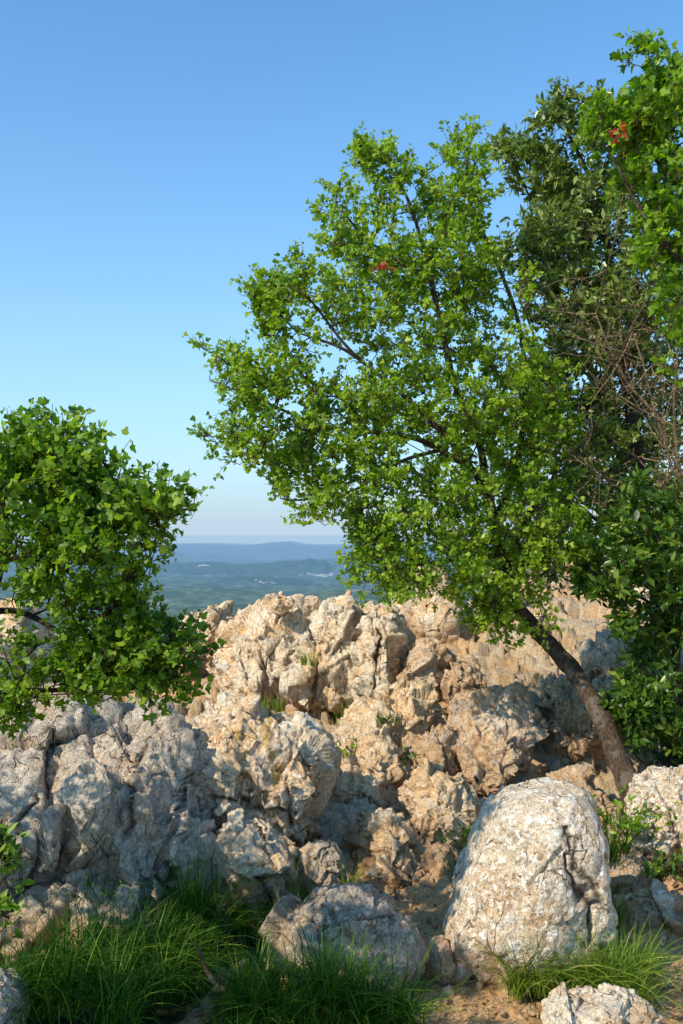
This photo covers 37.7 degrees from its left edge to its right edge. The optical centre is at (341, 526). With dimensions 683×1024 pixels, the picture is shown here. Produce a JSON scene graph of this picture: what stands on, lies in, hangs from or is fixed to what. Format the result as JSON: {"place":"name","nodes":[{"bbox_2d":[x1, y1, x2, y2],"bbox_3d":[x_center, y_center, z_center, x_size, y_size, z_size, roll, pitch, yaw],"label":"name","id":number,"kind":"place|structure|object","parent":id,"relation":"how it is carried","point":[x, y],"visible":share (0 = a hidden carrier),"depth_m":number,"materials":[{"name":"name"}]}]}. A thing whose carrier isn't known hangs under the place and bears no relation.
{"place":"outdoors","nodes":[
{"label":"outdoors","id":0,"kind":"place"},
{"bbox_2d":[4,558,334,575],"bbox_3d":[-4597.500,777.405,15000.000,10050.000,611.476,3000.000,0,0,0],"label":"hill","id":1,"kind":"structure","parent":0,"point":[287,568],"depth_m":14340.74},
{"bbox_2d":[0,535,598,634],"bbox_3d":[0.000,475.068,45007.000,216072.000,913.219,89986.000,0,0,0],"label":"valley","id":2,"kind":"structure","parent":0,"point":[190,593],"depth_m":10466.84,"materials":[{"name":"green plant"}]},
{"bbox_2d":[208,575,314,586],"bbox_3d":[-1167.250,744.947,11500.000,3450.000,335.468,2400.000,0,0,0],"label":"hill","id":3,"kind":"structure","parent":2,"relation":"on","point":[300,582],"depth_m":11394.36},
{"bbox_2d":[199,564,332,583],"bbox_3d":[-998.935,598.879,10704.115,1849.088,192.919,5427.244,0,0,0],"label":"distant village","id":4,"kind":"object","parent":2,"relation":"on","point":[330,574],"visible":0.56,"depth_m":13385.95,"materials":[{"name":"white"}]},
{"bbox_2d":[17,541,637,555],"bbox_3d":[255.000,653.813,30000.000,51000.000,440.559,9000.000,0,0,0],"label":"hill","id":5,"kind":"structure","parent":0,"point":[241,549],"depth_m":27814.42,"materials":[{"name":"blue"}]},
{"bbox_2d":[322,688,359,723],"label":"grass tussock","id":6,"kind":"object","parent":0,"point":[342,712],"depth_m":6.63,"materials":[{"name":"green plant"}]},
{"bbox_2d":[0,556,682,1023],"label":"ground","id":7,"kind":"structure","parent":0,"point":[530,664],"depth_m":5.10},
{"bbox_2d":[0,967,29,1023],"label":"rock","id":8,"kind":"object","parent":7,"relation":"on","point":[5,992],"visible":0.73,"depth_m":3.10,"materials":[{"name":"grey stone"}]},
{"bbox_2d":[0,820,35,938],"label":"broadleaf weed","id":9,"kind":"object","parent":7,"relation":"on","point":[9,848],"visible":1,"depth_m":3.30,"materials":[{"name":"green plant"}]},
{"bbox_2d":[0,597,63,682],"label":"rock","id":10,"kind":"object","parent":7,"relation":"on","point":[41,632],"visible":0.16,"depth_m":6.21,"materials":[{"name":"beige stone"}]},
{"bbox_2d":[0,682,131,912],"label":"rock outcrop","id":11,"kind":"object","parent":7,"relation":"on","point":[30,765],"visible":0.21,"depth_m":4.16,"materials":[{"name":"grey stone"}]},
{"bbox_2d":[58,801,140,858],"bbox_3d":[-0.892,1.130,3.712,0.232,0.202,0.223,0,0,18],"label":"weed","id":12,"kind":"object","parent":11,"relation":"on","point":[98,843],"visible":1,"depth_m":3.71,"materials":[{"name":"green plant"}]},
{"bbox_2d":[0,866,163,961],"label":"rock","id":13,"kind":"object","parent":7,"relation":"on","point":[59,886],"visible":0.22,"depth_m":3.92,"materials":[{"name":"grey stone"}]},
{"bbox_2d":[0,396,226,747],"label":"maple tree","id":14,"kind":"object","parent":7,"relation":"on","point":[78,495],"visible":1,"depth_m":3.12,"materials":[{"name":"green plant"}]},
{"bbox_2d":[0,888,228,1023],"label":"grass tussock","id":15,"kind":"object","parent":7,"relation":"on","point":[65,984],"depth_m":3.26,"materials":[{"name":"green plant"}]},
{"bbox_2d":[51,696,221,925],"bbox_3d":[-0.843,1.387,4.411,0.804,1.219,1.045,0,0,0],"label":"rock outcrop","id":16,"kind":"object","parent":7,"relation":"on","point":[155,769],"visible":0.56,"depth_m":4.17,"materials":[{"name":"grey stone"}]},
{"bbox_2d":[1,872,288,1007],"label":"grass tussock","id":17,"kind":"object","parent":7,"relation":"on","point":[190,957],"depth_m":3.60,"materials":[{"name":"green plant"}]},
{"bbox_2d":[67,869,123,913],"bbox_3d":[-0.909,1.331,3.678,0.169,0.137,0.186,0,0,-42],"label":"weed","id":18,"kind":"object","parent":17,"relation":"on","point":[86,887],"visible":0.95,"depth_m":3.70,"materials":[{"name":"green plant"}]},
{"bbox_2d":[126,832,279,950],"bbox_3d":[-0.572,1.453,4.040,0.653,0.421,0.660,0,0,0],"label":"grass tussock","id":19,"kind":"object","parent":7,"relation":"on","point":[194,890],"depth_m":4.00,"materials":[{"name":"green plant"}]},
{"bbox_2d":[178,600,234,677],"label":"crest rock","id":20,"kind":"object","parent":7,"relation":"on","point":[216,614],"visible":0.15,"depth_m":7.74,"materials":[{"name":"stone"}]},
{"bbox_2d":[175,945,252,1023],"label":"fallen branch","id":21,"kind":"object","parent":7,"relation":"on","point":[191,1015],"visible":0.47,"depth_m":3.06,"materials":[{"name":"brown wood"}]},
{"bbox_2d":[207,800,308,928],"bbox_3d":[-0.393,1.585,4.487,0.582,0.680,0.647,0,0,30],"label":"rock outcrop","id":22,"kind":"object","parent":7,"relation":"on","point":[241,837],"visible":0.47,"depth_m":4.28,"materials":[{"name":"beige stone"}]},
{"bbox_2d":[209,591,308,710],"bbox_3d":[-0.561,1.049,7.532,0.859,1.124,0.950,0,0,-17],"label":"crest rock","id":23,"kind":"object","parent":7,"relation":"on","point":[259,637],"visible":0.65,"depth_m":7.25,"materials":[{"name":"beige stone"}]},
{"bbox_2d":[270,596,293,614],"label":"rock","id":24,"kind":"object","parent":23,"relation":"on","point":[280,605],"visible":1,"depth_m":7.13,"materials":[{"name":"beige stone"}]},
{"bbox_2d":[210,884,307,942],"bbox_3d":[-0.307,1.538,3.985,0.551,0.212,0.392,0,0,0],"label":"grass tussock","id":25,"kind":"object","parent":7,"relation":"on","point":[244,928],"depth_m":4.00,"materials":[{"name":"green plant"}]},
{"bbox_2d":[173,934,345,1023],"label":"grass tussock","id":26,"kind":"object","parent":7,"relation":"on","point":[238,1008],"depth_m":3.05,"materials":[{"name":"green plant"}]},
{"bbox_2d":[185,691,340,844],"bbox_3d":[-0.473,1.191,4.849,0.948,0.748,0.842,0,0,0],"label":"rock outcrop","id":27,"kind":"object","parent":7,"relation":"on","point":[260,759],"visible":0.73,"depth_m":4.63,"materials":[{"name":"beige stone"}]},
{"bbox_2d":[245,688,288,713],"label":"grass tussock","id":28,"kind":"object","parent":7,"relation":"on","point":[278,706],"depth_m":6.42,"materials":[{"name":"green plant"}]},
{"bbox_2d":[265,843,331,901],"bbox_3d":[-0.146,1.489,4.164,0.306,0.304,0.304,0,0,-19],"label":"grass tussock","id":29,"kind":"object","parent":7,"relation":"on","point":[302,896],"depth_m":4.22,"materials":[{"name":"green plant"}]},
{"bbox_2d":[279,590,362,716],"bbox_3d":[-0.118,0.969,7.369,0.746,0.998,1.007,0,0,0],"label":"crest rock","id":30,"kind":"object","parent":7,"relation":"on","point":[332,628],"visible":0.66,"depth_m":7.03,"materials":[{"name":"beige stone"}]},
{"bbox_2d":[289,649,319,665],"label":"grass tussock","id":31,"kind":"object","parent":30,"relation":"on","point":[311,661],"depth_m":6.83,"materials":[{"name":"green plant"}]},
{"bbox_2d":[303,595,321,615],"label":"rock","id":32,"kind":"object","parent":30,"relation":"on","point":[312,603],"visible":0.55,"depth_m":7.45,"materials":[{"name":"brown stone"}]},
{"bbox_2d":[296,839,347,894],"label":"rock","id":33,"kind":"object","parent":7,"relation":"on","point":[329,854],"visible":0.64,"depth_m":4.43,"materials":[{"name":"grey stone"}]},
{"bbox_2d":[258,882,428,1006],"bbox_3d":[0.005,1.564,3.680,0.634,0.455,0.521,0,0,0],"label":"boulder","id":34,"kind":"object","parent":7,"relation":"on","point":[362,905],"visible":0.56,"depth_m":3.62,"materials":[{"name":"stone"}]},
{"bbox_2d":[190,905,502,1023],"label":"grass tussock","id":35,"kind":"object","parent":7,"relation":"on","point":[334,1011],"depth_m":3.11,"materials":[{"name":"green plant"}]},
{"bbox_2d":[322,857,376,884],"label":"grass tussock","id":36,"kind":"object","parent":7,"relation":"on","point":[348,879],"depth_m":4.42,"materials":[{"name":"green plant"}]},
{"bbox_2d":[330,723,414,808],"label":"rock","id":37,"kind":"object","parent":7,"relation":"on","point":[373,768],"visible":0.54,"depth_m":5.40,"materials":[{"name":"stone"}]},
{"bbox_2d":[333,737,357,756],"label":"weed","id":38,"kind":"object","parent":37,"relation":"on","point":[344,751],"visible":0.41,"depth_m":5.14,"materials":[{"name":"green plant"}]},
{"bbox_2d":[396,745,418,765],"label":"weed","id":39,"kind":"object","parent":37,"relation":"on","point":[414,755],"visible":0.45,"depth_m":5.63,"materials":[{"name":"green plant"}]},
{"bbox_2d":[339,601,416,716],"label":"crest rock","id":40,"kind":"object","parent":7,"relation":"on","point":[381,646],"visible":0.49,"depth_m":6.99,"materials":[{"name":"beige stone"}]},
{"bbox_2d":[340,807,431,889],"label":"rock","id":41,"kind":"object","parent":7,"relation":"on","point":[388,840],"visible":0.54,"depth_m":4.76,"materials":[{"name":"stone"}]},
{"bbox_2d":[337,678,446,749],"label":"rock","id":42,"kind":"object","parent":7,"relation":"on","point":[412,705],"visible":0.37,"depth_m":6.07,"materials":[{"name":"stone"}]},
{"bbox_2d":[375,711,398,726],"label":"weed","id":43,"kind":"object","parent":42,"relation":"on","point":[382,720],"visible":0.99,"depth_m":5.83,"materials":[{"name":"green plant"}]},
{"bbox_2d":[333,953,461,1023],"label":"grass tussock","id":44,"kind":"object","parent":7,"relation":"on","point":[405,1019],"depth_m":3.06,"materials":[{"name":"green plant"}]},
{"bbox_2d":[182,113,636,806],"bbox_3d":[0.374,-0.464,5.742,2.439,4.058,1.654,0,0,0],"label":"maple tree","id":45,"kind":"object","parent":7,"relation":"on","point":[474,559],"visible":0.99,"depth_m":5.46,"materials":[{"name":"green plant"}]},
{"bbox_2d":[396,637,456,715],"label":"crest rock","id":46,"kind":"object","parent":7,"relation":"on","point":[428,658],"visible":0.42,"depth_m":6.89,"materials":[{"name":"brown stone"}]},
{"bbox_2d":[402,723,458,775],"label":"rock","id":47,"kind":"object","parent":7,"relation":"on","point":[435,744],"visible":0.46,"depth_m":5.67,"materials":[{"name":"brown stone"}]},
{"bbox_2d":[390,758,480,850],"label":"rock","id":48,"kind":"object","parent":7,"relation":"on","point":[434,791],"visible":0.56,"depth_m":5.06,"materials":[{"name":"stone"}]},
{"bbox_2d":[391,565,479,650],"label":"crest rock","id":49,"kind":"object","parent":7,"relation":"on","point":[442,624],"visible":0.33,"depth_m":8.14,"materials":[{"name":"beige stone"}]},
{"bbox_2d":[421,935,456,986],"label":"rock","id":50,"kind":"object","parent":7,"relation":"on","point":[441,955],"visible":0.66,"depth_m":3.71,"materials":[{"name":"grey stone"}]},
{"bbox_2d":[419,842,459,885],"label":"rock","id":51,"kind":"object","parent":7,"relation":"on","point":[429,860],"visible":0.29,"depth_m":4.71,"materials":[{"name":"brown stone"}]},
{"bbox_2d":[432,828,466,886],"bbox_3d":[0.557,1.490,4.346,0.365,0.331,0.392,0,0,25],"label":"grass tussock","id":52,"kind":"object","parent":7,"relation":"on","point":[454,861],"depth_m":4.39,"materials":[{"name":"green plant"}]},
{"bbox_2d":[429,814,471,851],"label":"weed","id":53,"kind":"object","parent":7,"relation":"on","point":[467,831],"visible":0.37,"depth_m":4.44,"materials":[{"name":"green plant"}]},
{"bbox_2d":[438,661,486,714],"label":"crest rock","id":54,"kind":"object","parent":7,"relation":"on","point":[461,677],"visible":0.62,"depth_m":6.82,"materials":[{"name":"brown stone"}]},
{"bbox_2d":[453,958,471,985],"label":"rock","id":55,"kind":"object","parent":7,"relation":"on","point":[464,974],"visible":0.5,"depth_m":3.71,"materials":[{"name":"beige stone"}]},
{"bbox_2d":[446,681,549,795],"bbox_3d":[0.869,1.345,5.811,0.677,0.889,0.826,0,0,0],"label":"rock","id":56,"kind":"object","parent":7,"relation":"on","point":[500,732],"visible":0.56,"depth_m":5.67,"materials":[{"name":"brown stone"}]},
{"bbox_2d":[468,585,537,614],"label":"crest rock","id":57,"kind":"object","parent":7,"relation":"on","point":[520,590],"depth_m":9.33,"materials":[{"name":"stone"}]},
{"bbox_2d":[340,844,682,1018],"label":"gravel","id":58,"kind":"structure","parent":7,"relation":"on","point":[676,1013],"depth_m":3.67,"materials":[{"name":"beige gravel"}]},
{"bbox_2d":[375,848,682,1023],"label":"leaf litter","id":59,"kind":"object","parent":7,"relation":"on","point":[479,1001],"visible":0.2,"depth_m":3.65,"materials":[{"name":"brown plant"}]},
{"bbox_2d":[442,777,617,989],"bbox_3d":[0.714,1.394,3.855,0.649,0.854,0.640,0,0,0],"label":"boulder","id":60,"kind":"object","parent":7,"relation":"on","point":[534,855],"visible":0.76,"depth_m":3.62,"materials":[{"name":"stone"}]},
{"bbox_2d":[507,607,556,638],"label":"rock","id":61,"kind":"object","parent":7,"relation":"on","point":[533,612],"visible":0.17,"depth_m":8.11,"materials":[{"name":"stone"}]},
{"bbox_2d":[460,909,682,1022],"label":"grass tussock","id":62,"kind":"object","parent":7,"relation":"on","point":[519,987],"depth_m":3.52,"materials":[{"name":"green plant"}]},
{"bbox_2d":[473,76,682,676],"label":"evergreen tree","id":63,"kind":"object","parent":7,"relation":"on","point":[592,315],"visible":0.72,"depth_m":6.45,"materials":[{"name":"green plant"}]},
{"bbox_2d":[534,674,631,765],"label":"rock","id":64,"kind":"object","parent":7,"relation":"on","point":[562,709],"visible":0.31,"depth_m":5.98,"materials":[{"name":"grey stone"}]},
{"bbox_2d":[546,763,623,835],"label":"rock","id":65,"kind":"object","parent":7,"relation":"on","point":[580,775],"visible":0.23,"depth_m":5.28,"materials":[{"name":"brown stone"}]},
{"bbox_2d":[540,982,662,1023],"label":"rock","id":66,"kind":"object","parent":7,"relation":"on","point":[605,1003],"visible":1,"depth_m":3.20,"materials":[{"name":"beige stone"}]},
{"bbox_2d":[551,461,682,767],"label":"evergreen shrub","id":67,"kind":"object","parent":7,"relation":"on","point":[650,711],"visible":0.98,"depth_m":5.33,"materials":[{"name":"green plant"}]},
{"bbox_2d":[572,629,671,677],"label":"rock","id":68,"kind":"object","parent":7,"relation":"on","point":[600,653],"visible":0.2,"depth_m":7.16,"materials":[{"name":"grey stone"}]},
{"bbox_2d":[570,23,682,388],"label":"maple tree","id":69,"kind":"object","parent":7,"relation":"on","point":[650,115],"visible":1,"depth_m":4.74,"materials":[{"name":"green plant"}]},
{"bbox_2d":[611,570,649,597],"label":"crest rock","id":70,"kind":"object","parent":7,"relation":"on","point":[640,589],"depth_m":9.46,"materials":[{"name":"beige stone"}]},
{"bbox_2d":[609,839,653,897],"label":"rock","id":71,"kind":"object","parent":7,"relation":"on","point":[628,871],"visible":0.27,"depth_m":4.47,"materials":[{"name":"brown stone"}]},
{"bbox_2d":[602,808,648,865],"bbox_3d":[1.244,1.396,4.491,0.377,0.228,0.362,0,0,0],"label":"weed","id":72,"kind":"object","parent":71,"relation":"on","point":[619,847],"depth_m":4.49,"materials":[{"name":"green plant"}]},
{"bbox_2d":[586,783,681,842],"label":"weed","id":73,"kind":"object","parent":7,"relation":"on","point":[636,823],"visible":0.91,"depth_m":4.47,"materials":[{"name":"green plant"}]},
{"bbox_2d":[611,881,658,940],"bbox_3d":[1.090,1.535,4.010,0.364,0.258,0.383,0,0,0],"label":"grass tussock","id":74,"kind":"object","parent":7,"relation":"on","point":[620,921],"depth_m":4.01,"materials":[{"name":"green plant"}]},
{"bbox_2d":[598,913,682,1001],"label":"grass tussock","id":75,"kind":"object","parent":7,"relation":"on","point":[658,959],"depth_m":3.68,"materials":[{"name":"green plant"}]},
{"bbox_2d":[612,878,682,939],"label":"rock","id":76,"kind":"object","parent":7,"relation":"on","point":[667,909],"visible":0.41,"depth_m":4.18,"materials":[{"name":"beige stone"}]},
{"bbox_2d":[623,765,682,869],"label":"rock","id":77,"kind":"object","parent":7,"relation":"on","point":[662,787],"visible":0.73,"depth_m":4.60,"materials":[{"name":"stone"}]},
{"bbox_2d":[638,846,682,886],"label":"weed","id":78,"kind":"object","parent":7,"relation":"on","point":[652,871],"visible":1,"depth_m":4.28,"materials":[{"name":"green plant"}]},
{"bbox_2d":[0,0,682,534],"label":"sky","id":79,"kind":"structure","parent":0,"point":[153,152],"materials":[{"name":"blue"}]},
{"bbox_2d":[373,547,614,566],"bbox_3d":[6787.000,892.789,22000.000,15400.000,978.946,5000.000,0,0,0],"label":"hill","id":80,"kind":"structure","parent":0,"point":[429,553],"depth_m":20795.73,"materials":[{"name":"green plant"}]}
]}

